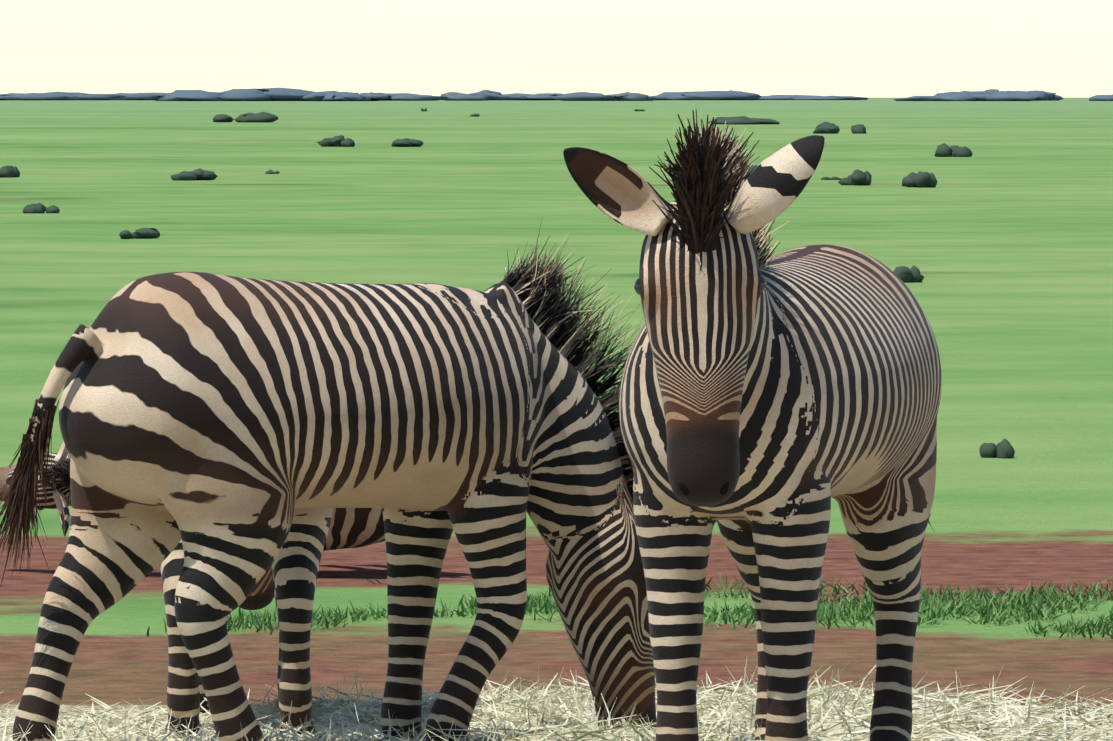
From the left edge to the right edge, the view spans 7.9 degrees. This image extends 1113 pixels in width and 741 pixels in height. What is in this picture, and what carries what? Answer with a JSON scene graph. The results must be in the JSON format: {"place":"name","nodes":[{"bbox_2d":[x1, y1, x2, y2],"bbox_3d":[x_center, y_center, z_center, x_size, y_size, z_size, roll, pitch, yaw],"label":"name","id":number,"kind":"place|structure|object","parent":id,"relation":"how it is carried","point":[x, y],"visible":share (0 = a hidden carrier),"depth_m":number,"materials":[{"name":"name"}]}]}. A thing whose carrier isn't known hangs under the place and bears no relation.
{"place":"outdoors","nodes":[
{"label":"outdoors","id":0,"kind":"place"},
{"bbox_2d":[0,98,1112,715],"bbox_3d":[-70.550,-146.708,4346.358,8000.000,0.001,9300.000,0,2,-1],"label":"ground","id":1,"kind":"structure","parent":0,"point":[1002,238],"depth_m":83.83,"materials":[{"name":"green plant"}]},
{"bbox_2d":[0,441,384,550],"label":"zebra","id":2,"kind":"object","parent":1,"relation":"on","point":[355,527],"visible":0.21,"depth_m":28.78,"materials":[{"name":"multicoloured"}]},
{"bbox_2d":[0,88,1112,458],"bbox_3d":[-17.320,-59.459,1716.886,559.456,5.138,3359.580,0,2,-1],"label":"scrub bushes","id":3,"kind":"object","parent":1,"relation":"on","point":[1004,446],"visible":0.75,"depth_m":2669.04,"materials":[{"name":"green plant"}]},
{"bbox_2d":[2,695,1112,740],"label":"hay","id":4,"kind":"object","parent":1,"relation":"on","point":[840,727],"depth_m":21.46},
{"bbox_2d":[160,508,332,739],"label":"zebra","id":5,"kind":"object","parent":4,"relation":"on","point":[288,579],"visible":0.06,"depth_m":21.20,"materials":[{"name":"multicoloured"}]},
{"bbox_2d":[0,220,656,740],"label":"zebra","id":6,"kind":"object","parent":4,"relation":"on","point":[222,428],"visible":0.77,"depth_m":20.10,"materials":[{"name":"multicoloured"}]},
{"bbox_2d":[0,658,1103,740],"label":"hay stalks","id":7,"kind":"object","parent":4,"relation":"on","point":[542,716],"visible":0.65,"depth_m":21.24,"materials":[{"name":"plant"}]},
{"bbox_2d":[0,667,1112,740],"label":"hay strands","id":8,"kind":"object","parent":4,"relation":"on","point":[1093,731],"visible":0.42,"depth_m":21.56,"materials":[{"name":"plant"}]},
{"bbox_2d":[563,110,941,740],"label":"zebra","id":9,"kind":"object","parent":4,"relation":"on","point":[770,407],"visible":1,"depth_m":19.24,"materials":[{"name":"multicoloured"}]},
{"bbox_2d":[146,573,1112,638],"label":"grass tufts","id":10,"kind":"object","parent":1,"relation":"on","point":[992,610],"visible":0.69,"depth_m":26.63,"materials":[{"name":"green plant"}]},
{"bbox_2d":[0,0,1112,97],"label":"sky","id":11,"kind":"structure","parent":0,"point":[857,48],"materials":[{"name":"white"}]}
]}

